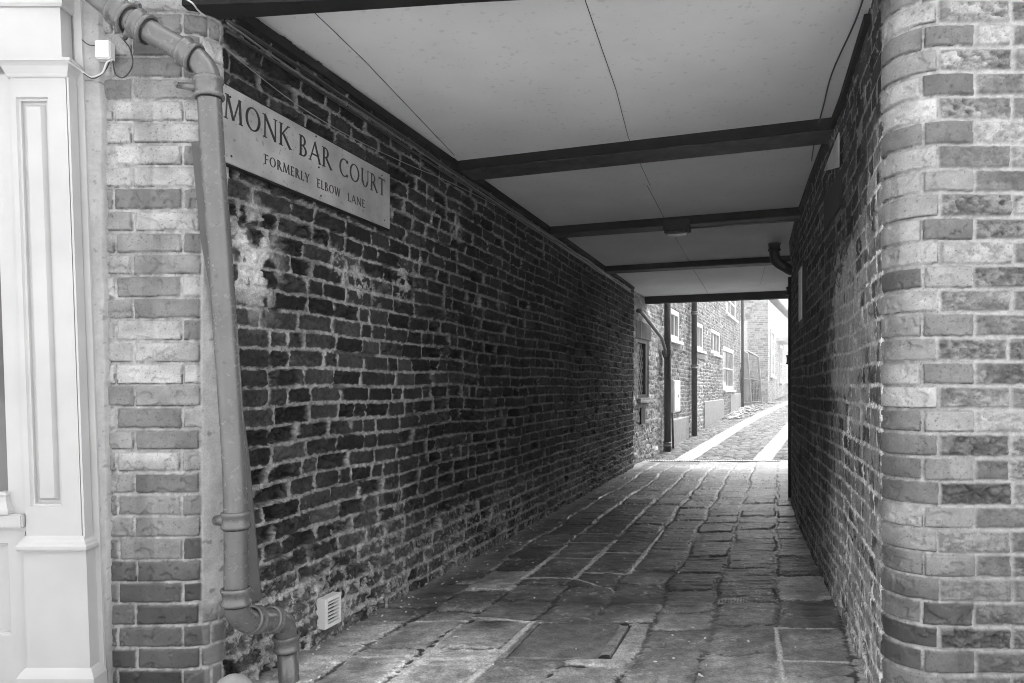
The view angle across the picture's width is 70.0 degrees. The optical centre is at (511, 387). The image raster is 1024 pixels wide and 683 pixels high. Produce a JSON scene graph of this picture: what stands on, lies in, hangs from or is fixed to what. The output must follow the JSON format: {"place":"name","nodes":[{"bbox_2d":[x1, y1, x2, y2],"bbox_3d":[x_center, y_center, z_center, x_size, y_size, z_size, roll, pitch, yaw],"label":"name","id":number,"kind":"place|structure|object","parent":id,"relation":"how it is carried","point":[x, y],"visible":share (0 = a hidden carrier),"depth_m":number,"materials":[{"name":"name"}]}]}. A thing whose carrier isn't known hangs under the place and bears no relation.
{"place":"outdoors","nodes":[
{"label":"outdoors","id":0,"kind":"place"},
{"bbox_2d":[251,461,866,682],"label":"passage floor","id":1,"kind":"structure","parent":0,"point":[503,620],"depth_m":3.72,"materials":[{"name":"grey stone"}]},
{"bbox_2d":[217,673,252,682],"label":"bollard","id":2,"kind":"object","parent":1,"relation":"on","point":[235,678],"visible":1,"depth_m":2.21,"materials":[{"name":"stone"}]},
{"bbox_2d":[273,475,798,681],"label":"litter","id":3,"kind":"object","parent":1,"relation":"on","point":[318,647],"visible":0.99,"depth_m":3.54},
{"bbox_2d":[643,460,787,461],"bbox_3d":[3.125,1.105,10.930,2.350,0.031,0.090,0,0,0],"label":"drain channel","id":4,"kind":"object","parent":1,"relation":"on","point":[718,460],"visible":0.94,"depth_m":10.90,"materials":[{"name":"stone"}]},
{"bbox_2d":[647,394,787,459],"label":"lane paving","id":5,"kind":"structure","parent":0,"point":[761,434],"depth_m":13.91,"materials":[{"name":"stone"}]},
{"bbox_2d":[744,351,751,405],"bbox_3d":[7.991,-0.315,24.900,0.362,1.917,0.069,0,0,0],"label":"fence panel","id":6,"kind":"object","parent":5,"relation":"on","point":[747,374],"visible":0.56,"depth_m":24.89,"materials":[{"name":"grey wood"}]},
{"bbox_2d":[740,363,759,403],"bbox_3d":[8.250,-0.118,26.203,1.335,1.562,0.785,0,0,0],"label":"bush","id":7,"kind":"object","parent":5,"relation":"on","point":[752,388],"visible":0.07,"depth_m":26.00,"materials":[{"name":"grey plant"}]},
{"bbox_2d":[721,402,780,419],"bbox_3d":[7.560,0.685,23.021,0.955,0.339,8.950,0,0,25],"label":"rubble","id":8,"kind":"object","parent":5,"relation":"on","point":[739,412],"visible":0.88,"depth_m":21.87,"materials":[{"name":"stone"}]},
{"bbox_2d":[746,351,762,404],"bbox_3d":[8.489,-0.332,25.600,0.584,1.904,0.069,0,0,0],"label":"fence panel","id":9,"kind":"object","parent":5,"relation":"on","point":[758,379],"visible":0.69,"depth_m":25.59,"materials":[{"name":"grey wood"}]},
{"bbox_2d":[780,299,787,307],"label":"sky","id":10,"kind":"structure","parent":0,"point":[785,301],"materials":[{"name":"white"}]},
{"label":"ground","id":11,"kind":"structure","parent":0,"visible":0},
{"bbox_2d":[0,0,1023,682],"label":"archway building","id":12,"kind":"structure","parent":11,"relation":"on","point":[438,380],"depth_m":2.95,"materials":[{"name":"brick"}]},
{"bbox_2d":[0,0,107,682],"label":"shop front","id":13,"kind":"object","parent":12,"relation":"attached to","point":[52,627],"visible":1,"depth_m":2.43,"materials":[{"name":"white paint"}]},
{"bbox_2d":[0,74,25,530],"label":"window frame","id":14,"kind":"structure","parent":13,"relation":"in","point":[8,265],"depth_m":2.43,"materials":[{"name":"white paint"}]},
{"bbox_2d":[65,38,132,78],"bbox_3d":[-1.379,-1.107,2.454,0.198,0.150,0.080,0,0,-24],"label":"junction box","id":15,"kind":"object","parent":12,"relation":"attached to","point":[104,50],"visible":0.99,"depth_m":2.45,"materials":[{"name":"plastic"}]},
{"bbox_2d":[85,0,301,682],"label":"soil downpipe","id":16,"kind":"object","parent":12,"relation":"attached to","point":[136,21],"visible":1,"depth_m":2.37,"materials":[{"name":"grey metal"}]},
{"bbox_2d":[187,0,205,16],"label":"cable","id":17,"kind":"object","parent":12,"relation":"attached to","point":[197,9],"visible":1,"depth_m":2.48,"materials":[{"name":"white plastic"}]},
{"bbox_2d":[191,142,261,600],"bbox_3d":[-0.985,-0.039,2.536,0.234,1.587,0.040,0,0,-32],"label":"conduit","id":18,"kind":"object","parent":12,"relation":"attached to","point":[254,582],"visible":0.38,"depth_m":2.56,"materials":[{"name":"grey metal"}]},
{"bbox_2d":[222,83,389,230],"bbox_3d":[-0.812,-0.917,3.077,0.020,0.283,1.183,0,0,20],"label":"street sign","id":19,"kind":"object","parent":12,"relation":"attached to","point":[265,143],"visible":0.98,"depth_m":2.94,"materials":[{"name":"metal"}]},
{"bbox_2d":[316,591,340,629],"bbox_3d":[-0.791,0.964,3.160,0.046,0.128,0.122,0,0,20],"label":"wall vent","id":20,"kind":"object","parent":12,"relation":"attached to","point":[328,612],"depth_m":3.13,"materials":[{"name":"plastic"}]},
{"bbox_2d":[224,47,494,204],"bbox_3d":[-0.562,-1.187,3.775,0.132,0.119,2.608,0,0,23],"label":"cable","id":21,"kind":"object","parent":12,"relation":"attached to","point":[336,128],"visible":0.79,"depth_m":3.17,"materials":[{"name":"black plastic"}]},
{"bbox_2d":[225,18,630,289],"bbox_3d":[0.279,-1.287,6.082,0.022,0.027,7.500,0,0,20],"label":"cable","id":22,"kind":"object","parent":12,"relation":"attached to","point":[280,54],"visible":1,"depth_m":3.49,"materials":[{"name":"black plastic"}]},
{"bbox_2d":[225,29,630,292],"bbox_3d":[0.278,-1.249,6.082,0.018,0.024,7.500,0,0,20],"label":"cable","id":23,"kind":"object","parent":12,"relation":"attached to","point":[319,90],"visible":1,"depth_m":3.49,"materials":[{"name":"black plastic"}]},
{"bbox_2d":[227,22,630,290],"bbox_3d":[0.279,-1.267,6.082,0.014,0.018,7.500,0,0,20],"label":"cable","id":24,"kind":"object","parent":12,"relation":"attached to","point":[254,42],"visible":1,"depth_m":3.47,"materials":[{"name":"black plastic"}]},
{"bbox_2d":[663,218,799,236],"bbox_3d":[1.765,-1.286,5.784,1.108,0.115,0.170,0,0,17],"label":"bulkhead lamp","id":25,"kind":"object","parent":12,"relation":"attached to","point":[676,227],"visible":0.98,"depth_m":5.85,"materials":[{"name":"black metal"}]},
{"bbox_2d":[768,242,791,274],"bbox_3d":[2.597,-1.205,6.930,0.329,0.341,0.120,0,0,22],"label":"waste pipe","id":26,"kind":"object","parent":12,"relation":"attached to","point":[776,260],"visible":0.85,"depth_m":6.93,"materials":[{"name":"black metal"}]},
{"bbox_2d":[786,277,791,497],"bbox_3d":[2.792,0.010,7.300,0.111,2.220,0.111,0,0,0],"label":"drainpipe","id":27,"kind":"object","parent":12,"relation":"attached to","point":[788,294],"visible":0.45,"depth_m":7.28,"materials":[{"name":"black metal"}]},
{"bbox_2d":[798,260,805,326],"bbox_3d":[2.095,-0.670,5.284,0.030,0.440,0.310,0,0,17],"label":"notice board","id":28,"kind":"object","parent":12,"relation":"attached to","point":[802,295],"visible":1,"depth_m":5.17,"materials":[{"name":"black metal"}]},
{"bbox_2d":[811,0,863,160],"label":"cable","id":29,"kind":"object","parent":12,"relation":"attached to","point":[857,15],"visible":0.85,"depth_m":3.07,"materials":[{"name":"black plastic"}]},
{"bbox_2d":[633,291,662,464],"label":"brick outhouse","id":30,"kind":"structure","parent":11,"relation":"on","point":[647,391],"depth_m":11.16,"materials":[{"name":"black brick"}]},
{"bbox_2d":[639,407,644,423],"bbox_3d":[1.921,0.418,10.774,0.030,0.240,0.260,0,0,23],"label":"air brick","id":31,"kind":"object","parent":30,"relation":"attached to","point":[642,415],"visible":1,"depth_m":10.71,"materials":[{"name":"black metal"}]},
{"bbox_2d":[637,339,652,402],"bbox_3d":[1.942,-0.239,10.889,0.140,0.935,0.848,0,0,23],"label":"window","id":32,"kind":"structure","parent":30,"relation":"in","point":[642,347],"depth_m":11.08,"materials":[{"name":"black metal"}]},
{"bbox_2d":[636,309,666,356],"bbox_3d":[2.151,-0.796,11.130,0.065,0.606,1.978,0,0,23],"label":"sloping pipe","id":33,"kind":"object","parent":30,"relation":"attached to","point":[649,322],"visible":1,"depth_m":11.17,"materials":[{"name":"grey metal"}]},
{"bbox_2d":[662,303,672,451],"bbox_3d":[2.576,-0.509,12.115,0.146,3.182,0.200,0,0,23],"label":"lane drainpipe","id":34,"kind":"object","parent":30,"relation":"attached to","point":[667,442],"visible":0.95,"depth_m":12.07,"materials":[{"name":"black metal"}]},
{"bbox_2d":[662,301,740,449],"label":"terrace house","id":35,"kind":"structure","parent":11,"relation":"on","point":[718,363],"depth_m":17.00,"materials":[{"name":"brick"}]},
{"bbox_2d":[671,380,679,447],"bbox_3d":[2.777,0.463,12.619,0.140,1.176,0.803,0,0,23],"label":"meter box","id":36,"kind":"object","parent":35,"relation":"attached to","point":[675,395],"visible":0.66,"depth_m":12.56,"materials":[{"name":"plastic"}]},
{"bbox_2d":[674,381,679,411],"bbox_3d":[2.865,0.155,12.682,0.011,0.520,0.575,0,0,23],"label":"door","id":37,"kind":"structure","parent":36,"relation":"in","point":[676,383],"depth_m":12.59,"materials":[{"name":"plastic"}]},
{"bbox_2d":[671,308,683,344],"bbox_3d":[2.915,-1.094,13.182,0.150,0.616,1.282,0,0,23],"label":"window","id":38,"kind":"structure","parent":35,"relation":"in","point":[674,314],"depth_m":13.36,"materials":[{"name":"white paint"}]},
{"bbox_2d":[691,302,697,435],"bbox_3d":[3.672,-1.402,14.725,0.155,4.796,0.155,0,0,0],"label":"lane drainpipe","id":39,"kind":"object","parent":35,"relation":"attached to","point":[694,314],"visible":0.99,"depth_m":14.68,"materials":[{"name":"black metal"}]},
{"bbox_2d":[697,322,706,353],"bbox_3d":[4.030,-1.076,15.836,0.150,0.659,1.545,0,0,23],"label":"window","id":40,"kind":"structure","parent":35,"relation":"in","point":[699,326],"depth_m":16.17,"materials":[{"name":"white paint"}]},
{"bbox_2d":[711,328,722,357],"bbox_3d":[5.151,-1.100,18.505,0.150,0.665,1.875,0,0,23],"label":"window","id":41,"kind":"structure","parent":35,"relation":"in","point":[715,336],"depth_m":18.69,"materials":[{"name":"white paint"}]},
{"bbox_2d":[722,346,735,391],"bbox_3d":[6.269,-0.499,21.167,0.150,1.277,2.790,0,0,23],"label":"window","id":42,"kind":"structure","parent":35,"relation":"in","point":[727,359],"depth_m":21.16,"materials":[{"name":"white paint"}]},
{"bbox_2d":[726,301,738,322],"bbox_3d":[6.520,-2.493,21.763,0.150,0.960,2.826,0,0,23],"label":"window","id":43,"kind":"structure","parent":35,"relation":"in","point":[730,305],"depth_m":21.98,"materials":[{"name":"white paint"}]},
{"bbox_2d":[741,300,743,406],"bbox_3d":[7.553,-1.704,23.965,0.089,4.791,0.090,0,0,0],"label":"lane drainpipe","id":44,"kind":"object","parent":35,"relation":"attached to","point":[742,353],"visible":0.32,"depth_m":23.93,"materials":[{"name":"black metal"}]},
{"bbox_2d":[740,299,787,402],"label":"house","id":45,"kind":"structure","parent":11,"relation":"on","point":[766,331],"depth_m":27.18,"materials":[{"name":"brick"}]},
{"bbox_2d":[770,329,776,378],"bbox_3d":[10.111,-1.270,28.319,0.150,1.860,1.550,0,0,25],"label":"window","id":46,"kind":"structure","parent":45,"relation":"in","point":[772,375],"depth_m":28.31,"materials":[{"name":"white paint"}]},
{"bbox_2d":[779,344,784,383],"bbox_3d":[11.573,-0.970,31.416,0.150,1.660,1.500,0,0,25],"label":"window","id":47,"kind":"structure","parent":45,"relation":"in","point":[780,346],"depth_m":31.41,"materials":[{"name":"white paint"}]},
{"bbox_2d":[786,348,787,383],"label":"window","id":48,"kind":"structure","parent":45,"relation":"in","point":[786,348],"depth_m":33.72,"materials":[{"name":"white paint"}]}
]}

